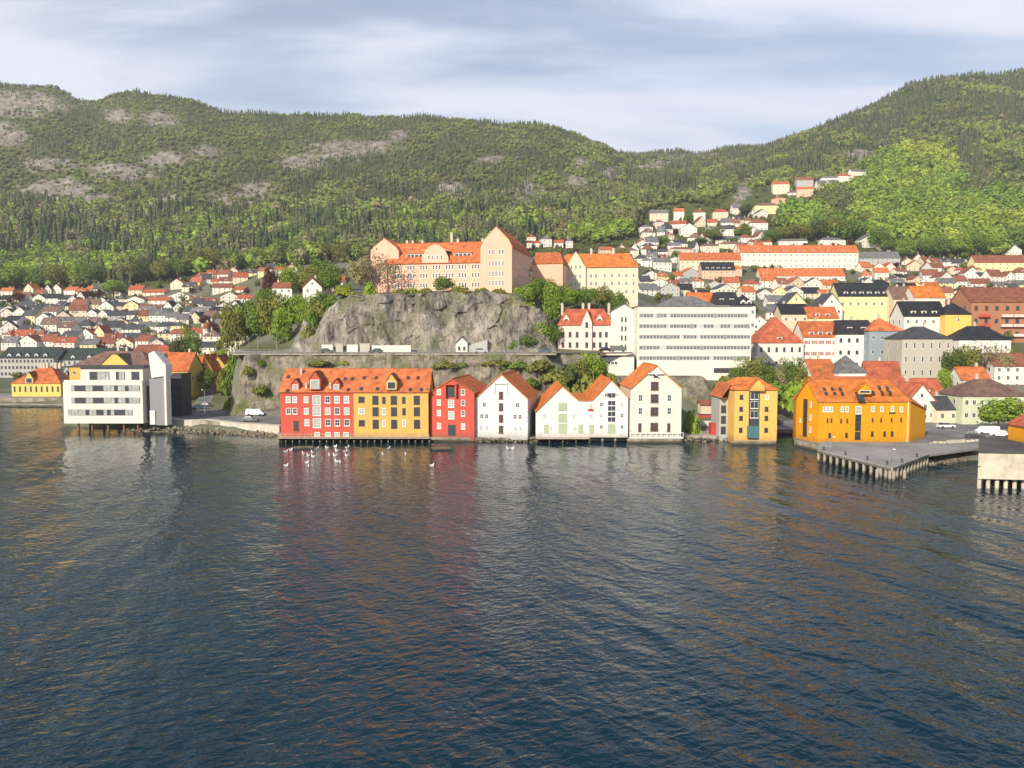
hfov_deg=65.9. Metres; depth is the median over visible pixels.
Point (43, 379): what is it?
town house
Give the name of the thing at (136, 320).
town house
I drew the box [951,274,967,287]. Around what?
town house
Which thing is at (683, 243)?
town house
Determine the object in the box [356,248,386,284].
broadleaf tree
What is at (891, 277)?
town house
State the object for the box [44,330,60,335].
town house
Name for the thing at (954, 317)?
town house
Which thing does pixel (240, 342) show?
town house
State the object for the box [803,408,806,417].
window
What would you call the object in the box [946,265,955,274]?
town house
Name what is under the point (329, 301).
bush
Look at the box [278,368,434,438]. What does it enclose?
wooden warehouse
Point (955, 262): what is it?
town house
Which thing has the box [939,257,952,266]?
town house
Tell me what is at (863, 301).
town house
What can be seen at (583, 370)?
broadleaf tree
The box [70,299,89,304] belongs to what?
town house
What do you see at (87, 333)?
town house
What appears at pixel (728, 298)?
town house
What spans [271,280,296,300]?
town house
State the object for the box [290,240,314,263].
broadleaf tree
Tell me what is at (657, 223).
villa
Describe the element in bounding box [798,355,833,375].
town house
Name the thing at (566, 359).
road cutting bank
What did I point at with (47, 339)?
town house
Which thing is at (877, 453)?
concrete pier
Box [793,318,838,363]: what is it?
town house
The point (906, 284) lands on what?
town house
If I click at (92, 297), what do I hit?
town house
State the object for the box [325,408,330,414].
window
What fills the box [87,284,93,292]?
town house
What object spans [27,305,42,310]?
town house
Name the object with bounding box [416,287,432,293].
bush
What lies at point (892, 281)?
town house
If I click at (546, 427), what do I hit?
door
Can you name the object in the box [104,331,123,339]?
town house
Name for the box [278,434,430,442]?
timber quay
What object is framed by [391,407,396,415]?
loft door
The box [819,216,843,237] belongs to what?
broadleaf tree
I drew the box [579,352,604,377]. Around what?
broadleaf tree
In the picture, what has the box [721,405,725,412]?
window
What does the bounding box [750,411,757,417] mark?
loft window
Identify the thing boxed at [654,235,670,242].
broadleaf tree
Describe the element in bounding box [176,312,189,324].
town house
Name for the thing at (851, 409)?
wooden warehouse
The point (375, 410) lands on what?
loft door
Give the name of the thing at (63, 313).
town house
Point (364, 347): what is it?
white wall
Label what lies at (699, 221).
town house
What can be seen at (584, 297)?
broadleaf tree
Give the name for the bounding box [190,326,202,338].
town house
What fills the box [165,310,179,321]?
town house
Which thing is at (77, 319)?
town house
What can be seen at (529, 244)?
villa
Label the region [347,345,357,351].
white wall
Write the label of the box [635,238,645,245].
town house
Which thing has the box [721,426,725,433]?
window
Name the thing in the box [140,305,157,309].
town house
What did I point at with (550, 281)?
broadleaf tree
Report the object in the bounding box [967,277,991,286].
town house
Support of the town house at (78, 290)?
on the hillside terrain
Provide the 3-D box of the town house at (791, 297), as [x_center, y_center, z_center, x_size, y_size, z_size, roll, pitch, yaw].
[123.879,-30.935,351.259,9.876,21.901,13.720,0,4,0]
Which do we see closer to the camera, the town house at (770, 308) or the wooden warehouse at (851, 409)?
the wooden warehouse at (851, 409)
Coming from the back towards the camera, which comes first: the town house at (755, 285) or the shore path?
the town house at (755, 285)
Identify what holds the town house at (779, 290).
on the hillside terrain
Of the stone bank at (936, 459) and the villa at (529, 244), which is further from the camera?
the villa at (529, 244)
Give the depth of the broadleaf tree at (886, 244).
707.57 m
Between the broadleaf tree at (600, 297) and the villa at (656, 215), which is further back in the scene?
the villa at (656, 215)
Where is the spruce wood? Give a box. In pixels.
[0,67,1023,289]
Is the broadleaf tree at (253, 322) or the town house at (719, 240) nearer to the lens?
the broadleaf tree at (253, 322)
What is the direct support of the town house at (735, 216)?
on the hillside terrain
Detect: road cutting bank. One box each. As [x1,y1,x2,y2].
[229,354,554,415]
[552,354,599,365]
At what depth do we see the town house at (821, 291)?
508.85 m
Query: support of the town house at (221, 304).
on the hillside terrain
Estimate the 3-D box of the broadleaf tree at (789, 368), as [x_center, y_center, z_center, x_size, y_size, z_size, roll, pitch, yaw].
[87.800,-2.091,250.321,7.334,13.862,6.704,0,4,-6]
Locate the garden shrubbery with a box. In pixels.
[0,185,1020,379]
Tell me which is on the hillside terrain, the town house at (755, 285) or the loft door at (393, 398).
the town house at (755, 285)
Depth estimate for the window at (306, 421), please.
192.90 m
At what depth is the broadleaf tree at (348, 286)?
297.94 m
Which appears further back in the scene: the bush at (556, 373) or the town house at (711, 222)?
the town house at (711, 222)
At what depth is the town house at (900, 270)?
617.42 m
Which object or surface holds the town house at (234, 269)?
on the hillside terrain
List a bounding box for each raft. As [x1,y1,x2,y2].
[293,446,313,449]
[430,447,452,450]
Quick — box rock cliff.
[288,290,557,351]
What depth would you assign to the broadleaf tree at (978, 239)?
711.62 m
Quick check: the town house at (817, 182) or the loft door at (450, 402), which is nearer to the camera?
the loft door at (450, 402)
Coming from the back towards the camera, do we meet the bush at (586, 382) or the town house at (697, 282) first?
the town house at (697, 282)
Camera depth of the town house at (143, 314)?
554.74 m
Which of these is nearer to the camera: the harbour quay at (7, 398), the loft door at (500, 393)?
the loft door at (500, 393)
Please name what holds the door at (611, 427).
in the wooden warehouse at (598, 407)
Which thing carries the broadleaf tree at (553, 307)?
on the hillside terrain
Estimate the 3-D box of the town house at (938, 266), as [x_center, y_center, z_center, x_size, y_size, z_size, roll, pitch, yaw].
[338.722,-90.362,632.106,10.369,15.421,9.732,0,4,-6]
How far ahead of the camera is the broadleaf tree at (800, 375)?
246.47 m
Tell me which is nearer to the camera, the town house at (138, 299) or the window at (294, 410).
the window at (294, 410)
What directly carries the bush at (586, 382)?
on the hillside terrain
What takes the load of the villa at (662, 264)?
on the hillside terrain
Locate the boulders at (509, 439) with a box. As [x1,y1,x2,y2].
[479,437,585,442]
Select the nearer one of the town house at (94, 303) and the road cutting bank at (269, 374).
the road cutting bank at (269, 374)
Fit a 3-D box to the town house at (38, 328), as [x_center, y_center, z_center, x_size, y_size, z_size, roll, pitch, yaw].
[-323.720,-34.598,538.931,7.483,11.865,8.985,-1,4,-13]
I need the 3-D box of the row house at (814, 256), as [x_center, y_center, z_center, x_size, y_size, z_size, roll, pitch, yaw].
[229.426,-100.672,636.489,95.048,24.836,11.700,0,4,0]
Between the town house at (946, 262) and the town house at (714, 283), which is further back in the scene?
the town house at (946, 262)
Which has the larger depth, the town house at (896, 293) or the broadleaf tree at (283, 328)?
the town house at (896, 293)
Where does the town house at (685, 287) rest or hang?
on the hillside terrain
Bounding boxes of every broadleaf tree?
[0,264,28,287]
[11,291,25,300]
[22,266,48,283]
[41,263,71,283]
[67,259,97,286]
[82,290,101,296]
[84,263,107,280]
[99,279,126,296]
[113,261,141,280]
[132,258,153,283]
[147,259,171,283]
[164,257,189,278]
[168,335,186,352]
[177,306,183,312]
[180,329,203,353]
[181,320,192,344]
[183,248,207,273]
[197,367,215,394]
[198,315,209,322]
[203,247,223,269]
[206,321,219,332]
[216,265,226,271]
[216,348,231,354]
[218,302,247,353]
[221,248,242,260]
[232,298,256,342]
[242,247,260,259]
[244,302,273,336]
[255,287,277,307]
[255,292,288,335]
[258,247,277,262]
[262,265,278,293]
[270,238,299,263]
[271,307,292,343]
[272,294,302,324]
[274,262,301,281]
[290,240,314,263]
[291,277,303,293]
[294,294,314,325]
[298,265,321,288]
[308,258,341,276]
[309,291,327,305]
[314,241,332,255]
[316,270,341,294]
[329,243,351,258]
[335,284,352,291]
[347,258,370,292]
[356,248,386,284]
[368,253,401,292]
[432,276,455,291]
[512,285,534,301]
[519,335,537,345]
[523,301,535,307]
[524,278,546,307]
[534,321,552,337]
[541,282,563,323]
[542,277,556,297]
[544,323,563,343]
[556,283,571,302]
[563,287,580,303]
[567,358,592,386]
[577,286,595,305]
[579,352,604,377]
[590,285,609,303]
[594,358,608,376]
[601,290,615,308]
[613,292,628,308]
[614,248,630,252]
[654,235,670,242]
[671,250,681,257]
[683,212,693,222]
[693,237,705,243]
[699,227,724,239]
[726,237,737,241]
[728,366,744,377]
[733,224,751,235]
[734,356,768,380]
[738,203,752,213]
[756,365,776,383]
[761,230,781,240]
[773,367,788,385]
[774,225,799,238]
[777,356,802,387]
[788,365,807,385]
[789,223,814,238]
[811,219,828,240]
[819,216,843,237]
[841,218,864,241]
[853,210,872,219]
[866,225,892,249]
[877,239,896,250]
[894,236,916,257]
[913,238,936,256]
[926,234,953,257]
[936,367,952,388]
[941,347,966,372]
[950,233,972,257]
[956,344,983,365]
[963,231,988,254]
[969,340,1002,367]
[977,396,1023,425]
[984,232,1009,254]
[987,351,1015,368]
[1003,349,1021,352]
[1007,226,1023,246]
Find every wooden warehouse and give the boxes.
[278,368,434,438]
[430,374,486,440]
[475,370,538,439]
[534,374,628,440]
[619,362,682,437]
[710,377,778,442]
[793,376,926,442]
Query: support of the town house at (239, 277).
on the hillside terrain
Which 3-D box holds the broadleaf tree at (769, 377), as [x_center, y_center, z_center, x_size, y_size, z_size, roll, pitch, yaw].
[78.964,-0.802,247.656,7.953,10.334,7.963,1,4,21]
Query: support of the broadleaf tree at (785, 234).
on the hillside terrain
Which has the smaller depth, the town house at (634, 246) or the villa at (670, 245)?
the town house at (634, 246)
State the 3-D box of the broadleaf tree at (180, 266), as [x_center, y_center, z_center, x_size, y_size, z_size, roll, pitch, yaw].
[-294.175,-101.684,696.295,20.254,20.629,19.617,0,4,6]
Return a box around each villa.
[525,241,540,247]
[526,234,535,240]
[539,235,551,246]
[554,240,563,247]
[557,303,610,354]
[564,236,572,247]
[598,247,612,252]
[611,245,637,257]
[638,225,652,232]
[639,241,656,248]
[640,258,652,266]
[646,248,667,253]
[649,210,668,221]
[651,256,671,271]
[653,220,663,228]
[662,223,672,233]
[667,243,680,248]
[667,247,692,256]
[669,219,686,228]
[673,207,684,220]
[678,223,696,236]
[688,241,698,252]
[692,209,705,221]
[699,242,718,252]
[711,209,727,220]
[718,240,743,249]
[719,225,734,235]
[730,204,741,214]
[747,219,767,229]
[747,238,771,244]
[752,203,778,213]
[771,181,789,193]
[771,195,785,204]
[776,239,807,244]
[794,177,813,186]
[795,186,813,197]
[816,236,845,244]
[819,176,838,182]
[836,172,851,181]
[847,169,865,177]
[855,233,877,247]
[876,246,892,251]
[1005,244,1021,254]
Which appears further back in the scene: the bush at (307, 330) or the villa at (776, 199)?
the villa at (776, 199)
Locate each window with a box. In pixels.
[68,410,132,414]
[71,385,139,390]
[71,398,139,402]
[89,372,109,379]
[116,372,124,379]
[131,372,138,379]
[172,379,176,386]
[176,379,179,386]
[176,390,180,397]
[176,400,180,407]
[286,396,290,402]
[286,408,290,414]
[292,396,296,402]
[292,408,297,414]
[304,396,308,402]
[304,408,308,414]
[304,419,309,425]
[312,395,320,404]
[325,396,329,402]
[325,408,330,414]
[325,419,330,425]
[334,396,339,402]
[334,408,339,414]
[335,419,339,425]
[344,396,348,402]
[344,408,349,414]
[344,419,349,425]
[358,397,364,402]
[358,408,364,413]
[359,420,364,425]
[638,394,642,401]
[638,408,642,414]
[667,394,671,401]
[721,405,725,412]
[721,416,725,423]
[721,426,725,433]
[750,392,758,399]
[750,401,758,408]
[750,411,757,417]
[802,418,806,427]
[803,399,807,408]
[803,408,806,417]
[803,427,806,436]
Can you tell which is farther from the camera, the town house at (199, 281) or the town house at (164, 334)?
the town house at (199, 281)
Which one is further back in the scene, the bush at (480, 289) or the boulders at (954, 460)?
the bush at (480, 289)
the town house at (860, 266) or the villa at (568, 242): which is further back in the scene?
the villa at (568, 242)
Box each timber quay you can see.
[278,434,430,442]
[536,437,589,442]
[588,437,627,441]
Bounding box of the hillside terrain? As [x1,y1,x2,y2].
[0,74,1023,459]
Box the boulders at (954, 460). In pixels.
[928,451,973,464]
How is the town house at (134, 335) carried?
on the hillside terrain
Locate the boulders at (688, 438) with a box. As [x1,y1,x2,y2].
[683,436,727,441]
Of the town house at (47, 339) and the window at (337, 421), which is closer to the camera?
the window at (337, 421)
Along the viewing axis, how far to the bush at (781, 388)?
229.49 m
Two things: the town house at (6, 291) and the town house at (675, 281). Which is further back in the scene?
the town house at (6, 291)
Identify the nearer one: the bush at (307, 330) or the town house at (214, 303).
the bush at (307, 330)
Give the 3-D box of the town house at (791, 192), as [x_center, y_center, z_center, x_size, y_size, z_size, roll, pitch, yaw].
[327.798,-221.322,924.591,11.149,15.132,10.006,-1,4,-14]
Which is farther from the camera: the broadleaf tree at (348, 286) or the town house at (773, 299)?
the town house at (773, 299)
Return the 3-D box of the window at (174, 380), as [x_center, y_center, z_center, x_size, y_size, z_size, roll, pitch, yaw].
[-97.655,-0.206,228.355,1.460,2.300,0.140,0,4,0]
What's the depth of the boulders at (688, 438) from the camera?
193.77 m
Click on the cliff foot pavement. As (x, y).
(431, 352)
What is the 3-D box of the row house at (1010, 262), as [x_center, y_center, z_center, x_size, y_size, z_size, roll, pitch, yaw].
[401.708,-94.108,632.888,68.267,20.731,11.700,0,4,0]
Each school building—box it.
[370,226,568,302]
[564,248,638,306]
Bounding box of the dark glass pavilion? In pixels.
[171,373,191,415]
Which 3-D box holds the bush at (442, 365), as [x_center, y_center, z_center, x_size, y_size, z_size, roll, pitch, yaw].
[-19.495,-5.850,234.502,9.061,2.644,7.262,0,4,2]
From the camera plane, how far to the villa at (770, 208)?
855.97 m
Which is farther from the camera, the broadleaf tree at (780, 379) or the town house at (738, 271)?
the town house at (738, 271)
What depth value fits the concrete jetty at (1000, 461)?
133.45 m
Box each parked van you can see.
[245,409,263,415]
[609,345,626,351]
[974,426,999,433]
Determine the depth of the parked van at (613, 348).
248.86 m
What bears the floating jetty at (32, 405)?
on the harbour water
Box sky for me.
[0,0,1023,152]
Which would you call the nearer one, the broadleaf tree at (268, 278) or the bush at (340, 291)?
the bush at (340, 291)
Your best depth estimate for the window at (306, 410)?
192.71 m
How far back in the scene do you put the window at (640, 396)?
191.02 m
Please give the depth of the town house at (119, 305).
612.17 m
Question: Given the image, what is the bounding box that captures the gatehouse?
[455,336,487,351]
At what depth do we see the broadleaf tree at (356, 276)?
288.00 m
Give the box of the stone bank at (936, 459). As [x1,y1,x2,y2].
[929,453,978,462]
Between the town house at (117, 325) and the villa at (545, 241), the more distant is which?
the villa at (545, 241)
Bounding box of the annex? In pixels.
[601,355,634,375]
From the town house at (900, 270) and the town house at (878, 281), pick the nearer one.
the town house at (878, 281)
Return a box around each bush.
[216,368,229,390]
[221,374,232,395]
[223,396,231,409]
[225,355,238,373]
[242,365,254,375]
[251,385,266,392]
[257,359,265,365]
[299,324,315,338]
[302,308,320,327]
[306,300,327,318]
[306,360,334,365]
[322,294,337,308]
[333,286,352,295]
[337,361,348,364]
[362,282,376,294]
[391,288,411,294]
[406,287,418,293]
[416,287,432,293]
[431,360,459,368]
[450,285,470,294]
[473,287,488,292]
[481,359,511,365]
[492,288,507,293]
[507,359,526,368]
[508,340,517,349]
[526,359,554,371]
[526,377,539,386]
[540,367,572,382]
[549,378,572,392]
[561,363,581,380]
[570,374,596,392]
[607,373,618,384]
[683,409,701,433]
[712,375,733,387]
[770,380,788,408]
[780,378,803,412]
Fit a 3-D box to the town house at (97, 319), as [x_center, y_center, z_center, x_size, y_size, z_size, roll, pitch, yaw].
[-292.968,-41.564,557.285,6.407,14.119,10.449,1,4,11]
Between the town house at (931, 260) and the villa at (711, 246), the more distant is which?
the villa at (711, 246)
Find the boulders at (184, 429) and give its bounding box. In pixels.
[122,424,277,437]
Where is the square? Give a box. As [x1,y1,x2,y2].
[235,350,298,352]
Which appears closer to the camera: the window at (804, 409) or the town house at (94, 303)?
the window at (804, 409)
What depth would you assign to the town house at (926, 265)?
627.55 m
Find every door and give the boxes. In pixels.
[293,421,298,431]
[313,406,320,415]
[313,418,320,427]
[372,396,378,404]
[372,407,378,415]
[372,420,378,428]
[390,396,396,404]
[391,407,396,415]
[391,420,397,428]
[413,396,419,404]
[414,407,419,415]
[414,420,419,428]
[447,387,454,396]
[448,400,453,407]
[448,411,453,418]
[448,425,455,435]
[498,392,503,399]
[498,415,503,422]
[498,426,503,433]
[499,403,502,410]
[544,425,548,433]
[558,403,566,410]
[558,414,566,422]
[558,424,566,432]
[578,425,582,433]
[589,425,593,433]
[608,424,614,433]
[638,423,641,431]
[650,382,658,390]
[650,407,657,415]
[650,423,658,431]
[651,394,658,402]
[747,426,758,437]
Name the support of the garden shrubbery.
on the hillside terrain
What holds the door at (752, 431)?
in the wooden warehouse at (743, 408)
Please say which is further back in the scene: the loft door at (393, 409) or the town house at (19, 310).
the town house at (19, 310)
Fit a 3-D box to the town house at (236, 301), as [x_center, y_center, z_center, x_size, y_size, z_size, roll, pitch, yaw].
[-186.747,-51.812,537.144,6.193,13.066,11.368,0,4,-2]
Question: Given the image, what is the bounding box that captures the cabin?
[708,422,715,434]
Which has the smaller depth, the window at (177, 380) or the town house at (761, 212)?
the window at (177, 380)
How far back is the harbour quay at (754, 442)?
187.23 m
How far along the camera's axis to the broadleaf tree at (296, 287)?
356.31 m
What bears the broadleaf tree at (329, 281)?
on the hillside terrain
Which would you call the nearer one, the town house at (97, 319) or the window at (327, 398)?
the window at (327, 398)
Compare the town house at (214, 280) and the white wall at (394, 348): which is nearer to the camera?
the white wall at (394, 348)
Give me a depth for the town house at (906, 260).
659.42 m
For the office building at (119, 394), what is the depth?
212.77 m
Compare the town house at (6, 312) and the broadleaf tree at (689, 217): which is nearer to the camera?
the town house at (6, 312)
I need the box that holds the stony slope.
[616,375,713,405]
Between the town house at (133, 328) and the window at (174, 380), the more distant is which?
the town house at (133, 328)
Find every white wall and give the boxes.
[322,345,332,349]
[335,343,342,351]
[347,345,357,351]
[359,343,369,351]
[371,345,410,351]
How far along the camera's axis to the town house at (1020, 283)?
553.57 m
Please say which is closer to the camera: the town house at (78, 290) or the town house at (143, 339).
the town house at (143, 339)
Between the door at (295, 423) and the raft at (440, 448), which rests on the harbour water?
the raft at (440, 448)
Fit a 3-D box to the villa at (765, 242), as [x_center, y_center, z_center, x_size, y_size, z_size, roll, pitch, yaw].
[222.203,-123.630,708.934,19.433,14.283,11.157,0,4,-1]
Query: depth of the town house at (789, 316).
331.29 m
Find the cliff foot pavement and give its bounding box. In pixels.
[299,352,559,352]
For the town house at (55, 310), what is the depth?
603.69 m
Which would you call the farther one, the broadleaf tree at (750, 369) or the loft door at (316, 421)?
the broadleaf tree at (750, 369)
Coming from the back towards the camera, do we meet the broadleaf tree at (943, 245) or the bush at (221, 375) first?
the broadleaf tree at (943, 245)
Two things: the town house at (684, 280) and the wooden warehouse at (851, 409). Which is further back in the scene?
the town house at (684, 280)
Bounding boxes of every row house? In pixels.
[0,344,64,377]
[58,345,130,373]
[677,251,741,270]
[698,262,735,278]
[736,244,858,269]
[755,266,845,280]
[858,250,900,266]
[967,254,1023,271]
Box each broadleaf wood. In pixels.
[0,69,1023,222]
[0,138,1023,287]
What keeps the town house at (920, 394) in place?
on the harbour quay at (934, 433)
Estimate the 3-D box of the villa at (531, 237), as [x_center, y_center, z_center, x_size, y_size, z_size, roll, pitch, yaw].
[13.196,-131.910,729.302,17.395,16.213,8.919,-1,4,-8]
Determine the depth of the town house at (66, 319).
568.52 m
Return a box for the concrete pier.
[817,442,978,481]
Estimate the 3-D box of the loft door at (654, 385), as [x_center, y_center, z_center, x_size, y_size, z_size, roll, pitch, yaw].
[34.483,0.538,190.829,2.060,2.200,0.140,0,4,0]
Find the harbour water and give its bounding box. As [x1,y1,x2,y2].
[0,406,1023,767]
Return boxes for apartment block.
[609,303,633,355]
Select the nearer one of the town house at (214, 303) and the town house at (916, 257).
the town house at (214, 303)
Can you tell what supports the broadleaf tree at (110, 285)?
on the hillside terrain
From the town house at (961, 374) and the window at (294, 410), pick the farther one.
the town house at (961, 374)
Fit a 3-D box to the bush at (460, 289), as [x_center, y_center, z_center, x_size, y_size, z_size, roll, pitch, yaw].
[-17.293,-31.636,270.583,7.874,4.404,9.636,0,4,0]
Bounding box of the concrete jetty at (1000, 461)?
[977,437,1023,488]
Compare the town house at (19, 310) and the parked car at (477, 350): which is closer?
the parked car at (477, 350)
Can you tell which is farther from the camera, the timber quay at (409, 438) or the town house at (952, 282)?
the town house at (952, 282)
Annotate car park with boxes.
[172,409,279,424]
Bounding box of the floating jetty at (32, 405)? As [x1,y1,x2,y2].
[0,404,62,406]
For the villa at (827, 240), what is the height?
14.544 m
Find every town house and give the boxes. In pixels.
[0,286,17,295]
[0,295,12,303]
[0,304,16,311]
[0,307,14,316]
[0,321,19,334]
[0,334,20,349]
[1,327,15,338]
[2,314,27,325]
[10,362,69,395]
[12,305,29,315]
[13,327,36,337]
[15,301,34,307]
[18,323,35,328]
[18,333,41,346]
[21,290,34,300]
[22,308,41,323]
[23,282,40,292]
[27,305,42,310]
[32,293,46,302]
[32,325,44,331]
[32,326,47,336]
[34,288,48,295]
[36,311,55,325]
[40,316,61,331]
[40,332,60,346]
[41,305,62,315]
[44,284,51,293]
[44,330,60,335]
[45,292,64,303]
[51,283,66,293]
[51,335,81,347]
[55,299,67,309]
[56,309,72,316]
[57,322,81,334]
[58,294,69,300]
[60,315,74,321]
[61,329,82,340]
[63,285,79,294]
[64,301,71,309]
[67,294,77,301]
[69,305,89,316]
[69,347,149,379]
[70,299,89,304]
[71,315,91,322]
[75,287,86,293]
[76,290,84,298]
[78,317,95,329]
[79,337,101,347]
[82,327,96,338]
[84,295,98,298]
[86,308,99,316]
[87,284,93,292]
[89,297,101,308]
[90,315,102,323]
[93,282,103,293]
[94,323,113,336]
[95,335,116,347]
[97,299,114,310]
[97,308,107,317]
[100,296,110,301]
[101,319,124,332]
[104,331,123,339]
[107,310,126,319]
[111,288,127,296]
[113,300,126,309]
[114,335,135,347]
[115,294,126,301]
[116,317,128,323]
[119,343,133,350]
[121,324,144,332]
[121,331,146,338]
[124,300,139,310]
[125,295,147,302]
[126,309,138,319]
[128,284,146,294]
[129,315,141,323]
[134,343,159,353]
[135,333,156,347]
[138,308,149,323]
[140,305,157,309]
[142,289,168,295]
[142,320,160,331]
[147,296,171,303]
[148,308,167,322]
[149,336,165,344]
[152,303,163,308]
[156,322,173,332]
[156,345,181,355]
[157,327,169,339]
[158,308,173,311]
[163,301,175,307]
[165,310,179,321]
[167,348,203,398]
[168,290,191,301]
[169,319,191,331]
[169,327,189,340]
[170,277,184,289]
[172,301,182,311]
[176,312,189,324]
[181,280,198,291]
[182,304,192,312]
[188,295,208,302]
[189,276,203,286]
[189,307,209,315]
[189,310,204,323]
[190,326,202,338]
[191,297,204,306]
[197,353,203,364]
[199,341,215,353]
[200,272,211,284]
[201,309,219,325]
[202,320,212,334]
[202,327,220,340]
[202,350,218,386]
[203,300,217,307]
[206,298,219,302]
[207,268,216,277]
[209,305,225,312]
[210,277,218,283]
[212,283,233,294]
[214,351,233,372]
[216,268,230,277]
[217,301,229,307]
[219,276,232,282]
[220,290,236,302]
[224,340,244,352]
[230,266,241,275]
[231,298,241,305]
[232,271,248,284]
[232,285,247,292]
[237,293,254,302]
[243,268,257,276]
[257,267,268,277]
[266,262,276,271]
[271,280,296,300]
[275,266,285,275]
[286,262,298,272]
[302,275,326,300]
[327,276,347,295]
[631,243,638,254]
[633,254,644,263]
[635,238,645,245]
[638,274,650,282]
[638,281,659,295]
[639,227,655,238]
[640,243,652,254]
[641,269,656,279]
[644,236,658,245]
[646,251,657,258]
[651,277,667,286]
[657,225,665,236]
[657,271,668,280]
[658,253,666,257]
[659,280,679,296]
[664,230,673,238]
[667,277,679,284]
[670,256,676,262]
[672,238,687,246]
[672,270,683,278]
[677,281,692,295]
[678,276,691,282]
[680,266,698,277]
[685,288,707,294]
[686,289,713,301]
[687,231,700,241]
[691,274,703,287]
[693,216,705,226]
[700,233,711,242]
[703,279,720,289]
[706,219,717,225]
[709,282,734,291]
[710,289,737,305]
[714,236,726,243]
[720,217,732,224]
[721,277,740,289]
[727,235,739,241]
[730,290,755,335]
[731,218,740,226]
[732,214,743,223]
[733,244,747,252]
[735,266,741,275]
[736,286,755,299]
[739,234,753,242]
[740,280,760,289]
[743,216,750,223]
[749,226,756,234]
[751,313,803,364]
[752,231,763,239]
[753,208,767,217]
[753,241,762,244]
[755,287,771,298]
[755,315,766,331]
[758,273,776,287]
[762,293,783,306]
[766,301,775,318]
[771,276,788,288]
[771,285,785,294]
[773,301,806,331]
[775,290,806,304]
[784,284,803,297]
[786,188,795,195]
[787,276,804,287]
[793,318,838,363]
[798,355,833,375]
[800,285,819,298]
[803,304,839,320]
[804,277,819,287]
[810,291,843,334]
[814,179,825,189]
[817,288,829,296]
[820,278,837,288]
[829,280,889,334]
[832,355,867,375]
[833,316,870,366]
[854,314,902,360]
[855,260,872,272]
[856,276,873,282]
[858,268,871,279]
[861,357,902,379]
[871,266,889,279]
[873,262,884,267]
[873,278,889,284]
[883,261,895,270]
[883,322,952,377]
[883,374,942,395]
[885,273,898,281]
[886,283,907,321]
[887,277,905,284]
[889,267,907,274]
[889,298,942,332]
[893,272,906,281]
[894,377,937,421]
[895,281,916,285]
[900,257,911,265]
[905,260,921,270]
[905,283,945,306]
[906,275,923,282]
[912,253,921,260]
[917,255,926,264]
[919,260,932,270]
[919,269,938,281]
[921,280,939,285]
[924,256,941,262]
[929,262,944,271]
[929,270,951,281]
[930,391,955,422]
[934,278,956,287]
[937,373,1023,423]
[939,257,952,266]
[939,298,971,335]
[940,286,953,298]
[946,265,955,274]
[946,362,990,387]
[948,322,1011,353]
[950,284,1023,341]
[951,257,960,267]
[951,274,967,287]
[953,265,963,274]
[956,258,967,262]
[957,266,979,279]
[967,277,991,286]
[970,265,981,271]
[975,272,982,277]
[980,350,1023,384]
[981,268,1003,281]
[988,280,1007,286]
[1002,270,1014,280]
[1004,282,1018,286]
[1006,279,1023,286]
[1012,267,1023,279]
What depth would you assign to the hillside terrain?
1097.73 m
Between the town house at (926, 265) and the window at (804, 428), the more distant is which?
the town house at (926, 265)
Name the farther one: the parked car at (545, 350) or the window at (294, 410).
the parked car at (545, 350)
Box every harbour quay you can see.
[0,393,59,402]
[430,432,535,441]
[628,431,681,442]
[683,430,718,440]
[732,440,776,444]
[777,419,792,434]
[794,422,1007,452]
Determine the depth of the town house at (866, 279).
546.89 m
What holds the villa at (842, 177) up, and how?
on the hillside terrain
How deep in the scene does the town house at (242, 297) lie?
546.26 m
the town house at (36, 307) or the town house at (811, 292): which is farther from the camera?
the town house at (36, 307)
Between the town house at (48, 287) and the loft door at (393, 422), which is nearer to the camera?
the loft door at (393, 422)
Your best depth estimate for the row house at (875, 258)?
657.06 m
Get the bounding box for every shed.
[696,400,710,413]
[698,415,710,425]
[1005,414,1023,442]
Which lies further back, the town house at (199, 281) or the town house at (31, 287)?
the town house at (31, 287)
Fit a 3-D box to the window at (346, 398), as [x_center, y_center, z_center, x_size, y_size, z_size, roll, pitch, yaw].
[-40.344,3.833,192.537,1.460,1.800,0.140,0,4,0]
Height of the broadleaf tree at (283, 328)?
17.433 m
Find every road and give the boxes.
[193,387,214,408]
[232,353,555,354]
[556,352,632,353]
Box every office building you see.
[62,351,171,430]
[632,296,751,379]
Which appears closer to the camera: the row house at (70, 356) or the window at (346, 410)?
the window at (346, 410)
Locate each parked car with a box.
[192,404,206,408]
[201,403,214,406]
[241,416,258,421]
[319,348,334,352]
[368,348,382,352]
[474,348,487,352]
[538,348,551,352]
[599,347,611,351]
[777,419,783,424]
[936,422,955,427]
[965,431,985,437]
[990,430,1007,436]
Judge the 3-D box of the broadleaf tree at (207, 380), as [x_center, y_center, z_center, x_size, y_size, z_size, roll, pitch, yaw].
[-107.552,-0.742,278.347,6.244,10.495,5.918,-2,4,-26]
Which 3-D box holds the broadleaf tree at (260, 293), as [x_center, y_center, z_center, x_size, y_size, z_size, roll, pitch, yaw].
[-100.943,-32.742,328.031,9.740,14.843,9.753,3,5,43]
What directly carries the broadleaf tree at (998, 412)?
on the hillside terrain
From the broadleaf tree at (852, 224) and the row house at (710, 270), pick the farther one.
the broadleaf tree at (852, 224)
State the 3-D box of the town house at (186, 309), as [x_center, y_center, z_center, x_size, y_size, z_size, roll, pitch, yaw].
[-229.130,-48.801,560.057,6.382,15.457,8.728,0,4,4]
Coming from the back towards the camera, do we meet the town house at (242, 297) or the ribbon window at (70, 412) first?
the town house at (242, 297)
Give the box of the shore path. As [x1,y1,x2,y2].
[142,418,280,434]
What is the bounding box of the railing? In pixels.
[233,350,535,352]

